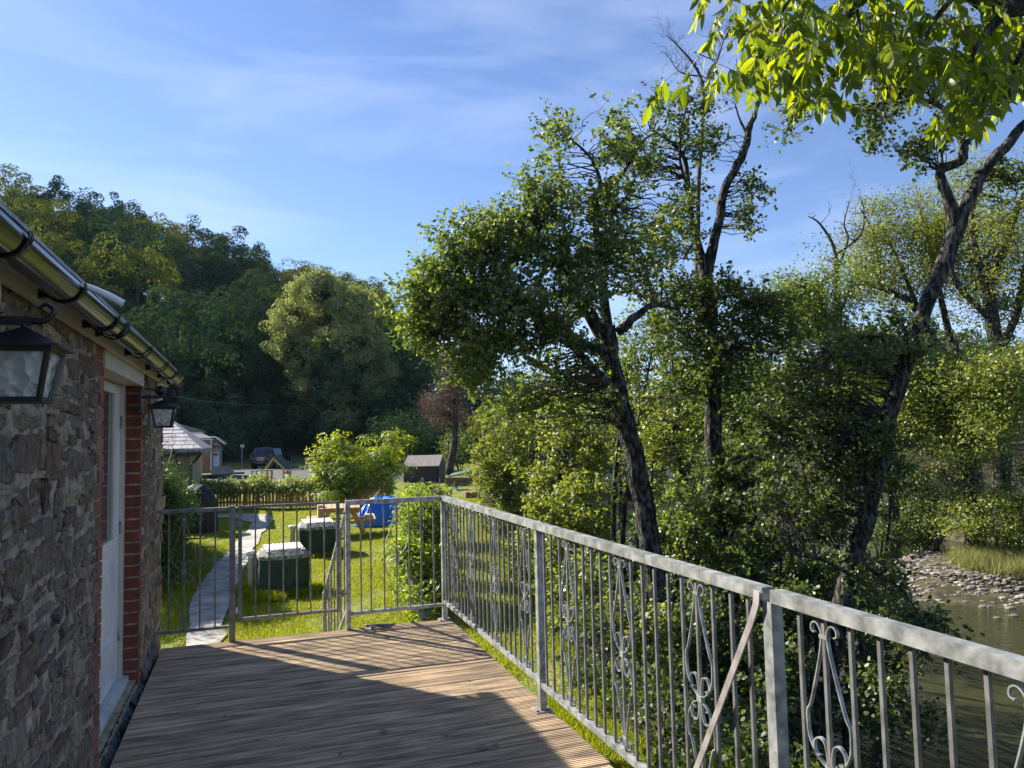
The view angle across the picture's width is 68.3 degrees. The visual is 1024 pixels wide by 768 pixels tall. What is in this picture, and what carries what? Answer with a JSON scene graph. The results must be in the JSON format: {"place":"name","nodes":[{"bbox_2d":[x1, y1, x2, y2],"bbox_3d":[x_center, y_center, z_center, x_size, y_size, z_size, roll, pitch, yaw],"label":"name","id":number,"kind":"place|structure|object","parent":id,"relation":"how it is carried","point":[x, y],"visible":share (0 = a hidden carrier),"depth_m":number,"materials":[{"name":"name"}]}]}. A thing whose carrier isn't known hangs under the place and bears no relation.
{"place":"outdoors","nodes":[
{"label":"outdoors","id":0,"kind":"place"},
{"bbox_2d":[186,513,273,645],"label":"garden path","id":1,"kind":"structure","parent":0,"point":[207,602],"depth_m":12.41,"materials":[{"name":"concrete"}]},
{"bbox_2d":[202,456,405,482],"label":"road","id":2,"kind":"structure","parent":0,"point":[240,473],"depth_m":51.63,"materials":[{"name":"grey asphalt"}]},
{"bbox_2d":[202,436,233,474],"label":"timber cabin","id":3,"kind":"object","parent":2,"relation":"on","point":[211,463],"visible":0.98,"depth_m":46.02,"materials":[{"name":"white paint"}]},
{"bbox_2d":[250,447,289,468],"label":"parked car","id":4,"kind":"object","parent":2,"relation":"on","point":[260,456],"visible":0.75,"depth_m":59.29,"materials":[{"name":"black paint"}]},
{"bbox_2d":[0,0,1023,416],"label":"sky","id":5,"kind":"structure","parent":0,"point":[326,131],"materials":[{"name":"blue"}]},
{"bbox_2d":[91,284,1023,767],"bbox_3d":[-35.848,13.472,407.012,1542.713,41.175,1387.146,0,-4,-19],"label":"ground","id":6,"kind":"structure","parent":0,"point":[297,450],"depth_m":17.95,"materials":[{"name":"green plant"}]},
{"bbox_2d":[0,163,46,208],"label":"woodland tree","id":7,"kind":"object","parent":6,"relation":"on","point":[21,182],"visible":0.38,"depth_m":121.44,"materials":[{"name":"green plant"}]},
{"bbox_2d":[0,185,55,228],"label":"woodland tree","id":8,"kind":"object","parent":6,"relation":"on","point":[6,199],"visible":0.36,"depth_m":114.40,"materials":[{"name":"green plant"}]},
{"bbox_2d":[7,198,92,254],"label":"woodland tree","id":9,"kind":"object","parent":6,"relation":"on","point":[45,213],"visible":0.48,"depth_m":107.93,"materials":[{"name":"green plant"}]},
{"bbox_2d":[25,175,97,262],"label":"woodland tree","id":10,"kind":"object","parent":6,"relation":"on","point":[49,195],"visible":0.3,"depth_m":122.14,"materials":[{"name":"green plant"}]},
{"bbox_2d":[28,222,96,274],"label":"woodland tree","id":11,"kind":"object","parent":6,"relation":"on","point":[67,243],"visible":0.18,"depth_m":98.00,"materials":[{"name":"green plant"}]},
{"bbox_2d":[0,202,185,767],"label":"stone house","id":12,"kind":"structure","parent":6,"relation":"on","point":[82,500],"depth_m":3.22,"materials":[{"name":"grey stone"}]},
{"bbox_2d":[0,302,74,403],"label":"wall lantern","id":13,"kind":"object","parent":12,"relation":"attached to","point":[31,361],"depth_m":1.88,"materials":[{"name":"black metal"}]},
{"bbox_2d":[98,380,121,704],"bbox_3d":[-2.442,0.925,4.454,0.065,1.915,1.210,0,-4,-19],"label":"door","id":14,"kind":"structure","parent":12,"relation":"in","point":[111,525],"depth_m":4.80,"materials":[{"name":"white paint"}]},
{"bbox_2d":[138,390,180,427],"bbox_3d":[-2.407,0.169,5.150,0.253,0.262,0.196,0,-4,-19],"label":"wall lantern","id":15,"kind":"object","parent":12,"relation":"attached to","point":[163,412],"depth_m":5.10,"materials":[{"name":"black metal"}]},
{"bbox_2d":[60,244,146,304],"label":"woodland tree","id":16,"kind":"object","parent":6,"relation":"on","point":[132,291],"visible":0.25,"depth_m":96.10,"materials":[{"name":"green plant"}]},
{"bbox_2d":[65,207,155,290],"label":"woodland tree","id":17,"kind":"object","parent":6,"relation":"on","point":[121,228],"visible":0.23,"depth_m":110.11,"materials":[{"name":"green plant"}]},
{"bbox_2d":[70,217,174,310],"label":"woodland tree","id":18,"kind":"object","parent":6,"relation":"on","point":[141,243],"visible":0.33,"depth_m":100.13,"materials":[{"name":"green plant"}]},
{"bbox_2d":[71,232,191,324],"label":"woodland tree","id":19,"kind":"object","parent":6,"relation":"on","point":[158,270],"visible":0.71,"depth_m":90.43,"materials":[{"name":"green plant"}]},
{"bbox_2d":[107,212,201,312],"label":"woodland tree","id":20,"kind":"object","parent":6,"relation":"on","point":[169,230],"visible":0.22,"depth_m":115.41,"materials":[{"name":"green plant"}]},
{"bbox_2d":[113,239,217,313],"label":"woodland tree","id":21,"kind":"object","parent":6,"relation":"on","point":[183,262],"visible":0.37,"depth_m":100.43,"materials":[{"name":"green plant"}]},
{"bbox_2d":[124,301,226,399],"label":"woodland tree","id":22,"kind":"object","parent":6,"relation":"on","point":[192,372],"visible":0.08,"depth_m":76.91,"materials":[{"name":"green plant"}]},
{"bbox_2d":[161,436,206,590],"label":"clipped conifer","id":23,"kind":"object","parent":6,"relation":"on","point":[176,494],"visible":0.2,"depth_m":12.92,"materials":[{"name":"green plant"}]},
{"bbox_2d":[162,421,211,485],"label":"slate cottage","id":24,"kind":"structure","parent":6,"relation":"on","point":[191,452],"depth_m":24.07,"materials":[{"name":"stone"}]},
{"bbox_2d":[120,284,265,414],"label":"woodland tree","id":25,"kind":"object","parent":6,"relation":"on","point":[185,352],"visible":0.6,"depth_m":70.68,"materials":[{"name":"green plant"}]},
{"bbox_2d":[186,484,217,533],"bbox_3d":[-8.808,3.454,20.982,0.994,1.346,0.787,-1,-4,1],"label":"covered barbecue","id":26,"kind":"object","parent":6,"relation":"on","point":[208,497],"visible":0.28,"depth_m":20.77,"materials":[{"name":"fabric"}]},
{"bbox_2d":[168,386,256,459],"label":"woodland tree","id":27,"kind":"object","parent":6,"relation":"on","point":[231,448],"visible":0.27,"depth_m":68.34,"materials":[{"name":"green plant"}]},
{"bbox_2d":[180,237,255,313],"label":"woodland tree","id":28,"kind":"object","parent":6,"relation":"on","point":[227,252],"visible":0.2,"depth_m":124.22,"materials":[{"name":"green plant"}]},
{"bbox_2d":[163,289,279,411],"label":"woodland tree","id":29,"kind":"object","parent":6,"relation":"on","point":[261,336],"visible":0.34,"depth_m":79.99,"materials":[{"name":"green plant"}]},
{"bbox_2d":[177,371,290,460],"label":"woodland tree","id":30,"kind":"object","parent":6,"relation":"on","point":[213,387],"visible":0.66,"depth_m":70.93,"materials":[{"name":"green plant"}]},
{"bbox_2d":[189,234,279,298],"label":"woodland tree","id":31,"kind":"object","parent":6,"relation":"on","point":[220,251],"visible":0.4,"depth_m":122.35,"materials":[{"name":"green plant"}]},
{"bbox_2d":[211,252,276,310],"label":"woodland tree","id":32,"kind":"object","parent":6,"relation":"on","point":[225,281],"visible":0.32,"depth_m":119.33,"materials":[{"name":"green plant"}]},
{"bbox_2d":[226,268,310,384],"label":"woodland tree","id":33,"kind":"object","parent":6,"relation":"on","point":[251,278],"visible":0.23,"depth_m":96.87,"materials":[{"name":"green plant"}]},
{"bbox_2d":[256,542,309,592],"bbox_3d":[-3.857,3.108,12.696,0.824,0.795,0.824,0,-4,-25],"label":"pump box","id":34,"kind":"object","parent":6,"relation":"on","point":[276,567],"visible":0.89,"depth_m":12.37,"materials":[{"name":"green paint"}]},
{"bbox_2d":[235,545,343,603],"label":"grass","id":35,"kind":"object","parent":6,"relation":"on","point":[276,595],"visible":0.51,"depth_m":12.17,"materials":[{"name":"green plant"}]},
{"bbox_2d":[214,482,387,507],"bbox_3d":[-8.216,4.172,28.044,7.719,1.090,0.193,-2,-4,12],"label":"picket fence","id":36,"kind":"object","parent":6,"relation":"on","point":[246,500],"visible":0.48,"depth_m":28.06,"materials":[{"name":"wood"}]},
{"bbox_2d":[200,467,395,502],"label":"ivy hedge","id":37,"kind":"object","parent":36,"relation":"attached to","point":[227,486],"visible":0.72,"depth_m":27.98,"materials":[{"name":"green plant"}]},
{"bbox_2d":[298,517,335,554],"bbox_3d":[-4.335,3.400,16.800,0.865,0.765,0.871,0,-4,-24],"label":"pump box","id":38,"kind":"object","parent":6,"relation":"on","point":[317,543],"visible":0.77,"depth_m":16.43,"materials":[{"name":"green paint"}]},
{"bbox_2d":[273,376,380,446],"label":"woodland tree","id":39,"kind":"object","parent":6,"relation":"on","point":[295,427],"visible":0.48,"depth_m":74.60,"materials":[{"name":"green plant"}]},
{"bbox_2d":[259,264,401,448],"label":"lime tree","id":40,"kind":"object","parent":6,"relation":"on","point":[296,355],"visible":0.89,"depth_m":74.43,"materials":[{"name":"green plant"}]},
{"bbox_2d":[322,507,345,631],"bbox_3d":[-1.699,2.072,7.221,0.041,1.933,1.719,0,-4,-20],"label":"stair railing","id":41,"kind":"object","parent":6,"relation":"on","point":[340,621],"visible":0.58,"depth_m":7.24,"materials":[{"name":"metal"}]},
{"bbox_2d":[306,503,375,535],"bbox_3d":[-4.539,3.618,19.999,1.780,0.781,1.500,0,-4,-12],"label":"picnic table","id":42,"kind":"object","parent":6,"relation":"on","point":[331,508],"visible":0.59,"depth_m":19.58,"materials":[{"name":"brown wood"}]},
{"bbox_2d":[305,334,412,448],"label":"woodland tree","id":43,"kind":"object","parent":6,"relation":"on","point":[348,381],"visible":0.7,"depth_m":73.19,"materials":[{"name":"green plant"}]},
{"bbox_2d":[110,620,611,767],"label":"timber deck","id":44,"kind":"structure","parent":6,"relation":"on","point":[412,690],"depth_m":4.50,"materials":[{"name":"brown wood"}]},
{"bbox_2d":[153,505,234,642],"bbox_3d":[-2.530,1.540,6.010,0.612,1.105,0.044,0,-4,-19],"label":"railing panel","id":45,"kind":"object","parent":44,"relation":"on","point":[231,510],"visible":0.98,"depth_m":6.03,"materials":[{"name":"metal"}]},
{"bbox_2d":[235,501,346,620],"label":"garden gate","id":46,"kind":"structure","parent":45,"relation":"attached to","point":[238,609],"depth_m":6.25,"materials":[{"name":"metal"}]},
{"bbox_2d":[345,496,441,630],"bbox_3d":[-1.018,1.543,6.529,0.827,1.102,0.044,0,-4,-19],"label":"railing panel","id":47,"kind":"object","parent":44,"relation":"on","point":[349,612],"visible":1,"depth_m":6.50,"materials":[{"name":"metal"}]},
{"bbox_2d":[438,495,1023,767],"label":"deck railing","id":48,"kind":"object","parent":44,"relation":"on","point":[988,660],"visible":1,"depth_m":2.93,"materials":[{"name":"metal"}]},
{"bbox_2d":[303,427,420,503],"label":"wisteria bush","id":49,"kind":"object","parent":6,"relation":"on","point":[368,459],"visible":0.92,"depth_m":27.34,"materials":[{"name":"green plant"}]},
{"bbox_2d":[306,288,420,401],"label":"woodland tree","id":50,"kind":"object","parent":6,"relation":"on","point":[403,354],"visible":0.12,"depth_m":84.49,"materials":[{"name":"green plant"}]},
{"bbox_2d":[337,398,408,455],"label":"woodland tree","id":51,"kind":"object","parent":6,"relation":"on","point":[370,431],"visible":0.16,"depth_m":73.45,"materials":[{"name":"green plant"}]},
{"bbox_2d":[353,496,400,526],"bbox_3d":[-3.738,3.669,21.965,1.728,0.800,1.133,0,-4,-19],"label":"tarpaulin","id":52,"kind":"object","parent":6,"relation":"on","point":[377,510],"visible":0.56,"depth_m":21.55,"materials":[{"name":"blue plastic"}]},
{"bbox_2d":[367,408,439,465],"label":"dark shrub","id":53,"kind":"object","parent":6,"relation":"on","point":[421,435],"visible":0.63,"depth_m":49.52,"materials":[{"name":"green plant"}]},
{"bbox_2d":[376,477,462,621],"bbox_3d":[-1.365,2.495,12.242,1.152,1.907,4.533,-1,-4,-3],"label":"laurel hedge","id":54,"kind":"object","parent":6,"relation":"on","point":[427,561],"visible":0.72,"depth_m":10.80,"materials":[{"name":"green plant"}]},
{"bbox_2d":[365,377,480,456],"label":"woodland tree","id":55,"kind":"object","parent":6,"relation":"on","point":[412,401],"visible":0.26,"depth_m":71.99,"materials":[{"name":"green plant"}]},
{"bbox_2d":[402,455,445,481],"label":"garden shed","id":56,"kind":"structure","parent":6,"relation":"on","point":[431,468],"depth_m":40.58,"materials":[{"name":"wood"}]},
{"bbox_2d":[396,341,493,450],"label":"woodland tree","id":57,"kind":"object","parent":6,"relation":"on","point":[413,376],"visible":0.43,"depth_m":75.28,"materials":[{"name":"green plant"}]},
{"bbox_2d":[410,353,481,474],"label":"dead conifer","id":58,"kind":"object","parent":6,"relation":"on","point":[443,414],"visible":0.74,"depth_m":44.60,"materials":[{"name":"brown plant"}]},
{"bbox_2d":[436,414,481,471],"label":"dark shrub","id":59,"kind":"object","parent":6,"relation":"on","point":[460,458],"visible":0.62,"depth_m":46.54,"materials":[{"name":"green plant"}]},
{"bbox_2d":[455,398,541,543],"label":"hornbeam bush","id":60,"kind":"object","parent":6,"relation":"on","point":[491,464],"visible":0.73,"depth_m":20.38,"materials":[{"name":"green plant"}]},
{"bbox_2d":[466,392,538,460],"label":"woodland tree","id":61,"kind":"object","parent":6,"relation":"on","point":[474,424],"visible":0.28,"depth_m":54.03,"materials":[{"name":"green plant"}]},
{"bbox_2d":[492,518,562,583],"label":"bramble","id":62,"kind":"object","parent":6,"relation":"on","point":[520,542],"visible":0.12,"depth_m":13.31,"materials":[{"name":"green plant"}]},
{"bbox_2d":[368,87,698,712],"bbox_3d":[0.490,0.414,10.458,4.898,9.596,2.222,0,-4,-19],"label":"alder tree","id":63,"kind":"object","parent":6,"relation":"on","point":[439,295],"visible":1,"depth_m":10.50,"materials":[{"name":"green plant"}]},
{"bbox_2d":[505,470,618,603],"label":"alder sapling","id":64,"kind":"object","parent":6,"relation":"on","point":[542,509],"visible":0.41,"depth_m":12.31,"materials":[{"name":"green plant"}]},
{"bbox_2d":[504,402,628,592],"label":"alder sapling","id":65,"kind":"object","parent":6,"relation":"on","point":[596,447],"visible":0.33,"depth_m":13.77,"materials":[{"name":"green plant"}]},
{"bbox_2d":[527,544,619,644],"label":"bramble","id":66,"kind":"object","parent":6,"relation":"on","point":[587,585],"visible":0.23,"depth_m":9.48,"materials":[{"name":"green plant"}]},
{"bbox_2d":[548,592,638,699],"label":"bramble","id":67,"kind":"object","parent":6,"relation":"on","point":[607,647],"visible":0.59,"depth_m":7.53,"materials":[{"name":"green plant"}]},
{"bbox_2d":[475,516,734,767],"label":"bush","id":68,"kind":"object","parent":6,"relation":"on","point":[714,762],"visible":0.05,"depth_m":8.62,"materials":[{"name":"green plant"}]},
{"bbox_2d":[571,358,672,627],"bbox_3d":[2.696,3.010,18.897,2.816,7.551,2.606,0,-4,-19],"label":"hazel bush","id":69,"kind":"object","parent":6,"relation":"on","point":[620,503],"visible":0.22,"depth_m":18.81,"materials":[{"name":"green plant"}]},
{"bbox_2d":[567,582,689,696],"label":"bramble","id":70,"kind":"object","parent":6,"relation":"on","point":[650,635],"visible":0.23,"depth_m":8.37,"materials":[{"name":"green plant"}]},
{"bbox_2d":[601,298,696,648],"bbox_3d":[2.908,2.341,15.808,2.063,8.236,2.149,-3,-4,27],"label":"alder sapling","id":71,"kind":"object","parent":6,"relation":"on","point":[629,372],"visible":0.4,"depth_m":15.66,"materials":[{"name":"green plant"}]},
{"bbox_2d":[630,367,730,676],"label":"alder sapling","id":72,"kind":"object","parent":6,"relation":"on","point":[657,426],"visible":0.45,"depth_m":14.85,"materials":[{"name":"green plant"}]},
{"bbox_2d":[633,467,728,708],"bbox_3d":[2.491,3.424,11.354,1.625,4.314,1.612,0,-4,-19],"label":"hazel bush","id":73,"kind":"object","parent":6,"relation":"on","point":[688,526],"visible":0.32,"depth_m":11.39,"materials":[{"name":"green plant"}]},
{"bbox_2d":[602,645,763,767],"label":"bramble","id":74,"kind":"object","parent":6,"relation":"on","point":[666,721],"visible":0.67,"depth_m":5.78,"materials":[{"name":"green plant"}]},
{"bbox_2d":[641,6,735,358],"bbox_3d":[4.121,-4.572,16.794,2.306,8.031,1.201,-2,-4,5],"label":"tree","id":75,"kind":"object","parent":6,"relation":"on","point":[702,81],"visible":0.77,"depth_m":16.98,"materials":[{"name":"brown plant"}]},
{"bbox_2d":[653,565,742,735],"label":"bramble","id":76,"kind":"object","parent":6,"relation":"on","point":[676,612],"visible":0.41,"depth_m":9.26,"materials":[{"name":"green plant"}]},
{"bbox_2d":[611,50,823,682],"bbox_3d":[3.381,-0.277,12.158,3.368,11.200,2.352,-2,-4,9],"label":"alder tree","id":77,"kind":"object","parent":6,"relation":"on","point":[705,373],"visible":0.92,"depth_m":12.17,"materials":[{"name":"green plant"}]},
{"bbox_2d":[675,689,790,767],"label":"bramble","id":78,"kind":"object","parent":6,"relation":"on","point":[746,714],"visible":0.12,"depth_m":7.77,"materials":[{"name":"green plant"}]},
{"bbox_2d":[679,424,800,706],"bbox_3d":[3.860,3.417,12.381,2.174,5.554,2.126,-3,-4,20],"label":"hazel bush","id":79,"kind":"object","parent":6,"relation":"on","point":[727,471],"visible":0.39,"depth_m":12.26,"materials":[{"name":"green plant"}]},
{"bbox_2d":[684,513,827,761],"bbox_3d":[3.604,3.992,11.103,2.042,4.234,1.576,-2,-4,3],"label":"hazel bush","id":80,"kind":"object","parent":6,"relation":"on","point":[766,555],"visible":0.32,"depth_m":10.95,"materials":[{"name":"green plant"}]},
{"bbox_2d":[694,339,830,684],"bbox_3d":[4.313,2.710,12.853,2.349,7.036,2.075,0,-4,-19],"label":"alder sapling","id":81,"kind":"object","parent":6,"relation":"on","point":[725,402],"visible":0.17,"depth_m":12.84,"materials":[{"name":"green plant"}]},
{"bbox_2d":[708,622,818,765],"bbox_3d":[2.943,4.096,8.701,1.281,2.621,1.481,0,-4,-19],"label":"hazel bush","id":82,"kind":"object","parent":6,"relation":"on","point":[792,682],"visible":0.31,"depth_m":8.62,"materials":[{"name":"green plant"}]},
{"bbox_2d":[713,697,839,767],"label":"bramble","id":83,"kind":"object","parent":6,"relation":"on","point":[763,754],"visible":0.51,"depth_m":4.75,"materials":[{"name":"green plant"}]},
{"bbox_2d":[734,569,855,765],"bbox_3d":[3.631,4.354,9.917,1.479,3.687,1.263,0,-4,-19],"label":"hazel bush","id":84,"kind":"object","parent":6,"relation":"on","point":[789,623],"visible":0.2,"depth_m":9.89,"materials":[{"name":"green plant"}]},
{"bbox_2d":[778,488,864,717],"bbox_3d":[5.003,3.921,12.284,2.000,4.460,1.678,0,-4,-19],"label":"hazel bush","id":85,"kind":"object","parent":6,"relation":"on","point":[818,537],"visible":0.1,"depth_m":12.23,"materials":[{"name":"green plant"}]},
{"bbox_2d":[753,225,903,557],"bbox_3d":[11.413,0.779,27.973,5.335,12.584,5.486,0,-4,-19],"label":"riverside tree","id":86,"kind":"object","parent":6,"relation":"on","point":[818,303],"visible":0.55,"depth_m":27.38,"materials":[{"name":"green plant"}]},
{"bbox_2d":[642,0,1023,152],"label":"ash tree","id":87,"kind":"object","parent":6,"relation":"on","point":[955,73],"visible":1,"depth_m":3.51,"materials":[{"name":"green plant"}]},
{"bbox_2d":[808,160,870,396],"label":"dead tree","id":88,"kind":"object","parent":6,"relation":"on","point":[835,253],"visible":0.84,"depth_m":28.97,"materials":[{"name":"brown wood"}]},
{"bbox_2d":[784,538,904,767],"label":"hazel bush","id":89,"kind":"object","parent":6,"relation":"on","point":[841,726],"visible":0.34,"depth_m":10.66,"materials":[{"name":"green plant"}]},
{"bbox_2d":[796,423,925,741],"bbox_3d":[5.619,3.388,11.743,1.687,5.821,1.842,0,-4,-19],"label":"hazel bush","id":90,"kind":"object","parent":6,"relation":"on","point":[893,471],"visible":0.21,"depth_m":11.64,"materials":[{"name":"green plant"}]},
{"bbox_2d":[718,5,1023,764],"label":"alder tree","id":91,"kind":"object","parent":6,"relation":"on","point":[876,440],"visible":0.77,"depth_m":9.81,"materials":[{"name":"green plant"}]},
{"bbox_2d":[847,502,927,561],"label":"willow bush","id":92,"kind":"object","parent":6,"relation":"on","point":[880,527],"visible":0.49,"depth_m":26.29,"materials":[{"name":"green plant"}]},
{"bbox_2d":[820,331,977,558],"bbox_3d":[13.658,2.255,26.930,5.705,8.476,5.432,0,-4,-19],"label":"riverside tree","id":93,"kind":"object","parent":6,"relation":"on","point":[906,411],"visible":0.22,"depth_m":25.67,"materials":[{"name":"green plant"}]},
{"bbox_2d":[868,496,955,556],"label":"willow bush","id":94,"kind":"object","parent":6,"relation":"on","point":[921,540],"visible":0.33,"depth_m":28.27,"materials":[{"name":"green plant"}]},
{"bbox_2d":[821,172,1015,544],"bbox_3d":[15.929,-0.767,30.045,7.583,15.506,6.844,0,-4,-19],"label":"ash tree","id":95,"kind":"object","parent":6,"relation":"on","point":[931,243],"visible":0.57,"depth_m":29.76,"materials":[{"name":"green plant"}]},
{"bbox_2d":[879,463,985,551],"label":"willow bush","id":96,"kind":"object","parent":6,"relation":"on","point":[924,494],"visible":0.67,"depth_m":25.61,"materials":[{"name":"green plant"}]},
{"bbox_2d":[867,328,1023,549],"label":"riverside tree","id":97,"kind":"object","parent":6,"relation":"on","point":[985,391],"visible":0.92,"depth_m":23.99,"materials":[{"name":"green plant"}]},
{"bbox_2d":[872,546,1023,607],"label":"river stones","id":98,"kind":"object","parent":6,"relation":"on","point":[980,587],"visible":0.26,"depth_m":21.49,"materials":[{"name":"grey stone"}]},
{"bbox_2d":[903,139,1023,545],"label":"ivy clad tree","id":99,"kind":"object","parent":6,"relation":"on","point":[990,308],"visible":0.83,"depth_m":26.87,"materials":[{"name":"green plant"}]},
{"bbox_2d":[916,476,1023,552],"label":"willow bush","id":100,"kind":"object","parent":6,"relation":"on","point":[973,526],"visible":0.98,"depth_m":23.66,"materials":[{"name":"green plant"}]},
{"bbox_2d":[940,537,1023,581],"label":"grass","id":101,"kind":"structure","parent":6,"relation":"on","point":[1009,562],"depth_m":22.63,"materials":[{"name":"green plant"}]},
{"bbox_2d":[526,450,1023,608],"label":"river bed","id":102,"kind":"object","parent":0,"point":[940,592],"visible":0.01,"depth_m":21.05,"materials":[{"name":"grey stone"}]},
{"bbox_2d":[540,464,1023,767],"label":"river water","id":103,"kind":"structure","parent":0,"point":[1005,632],"depth_m":13.40,"materials":[{"name":"brown liquid"}]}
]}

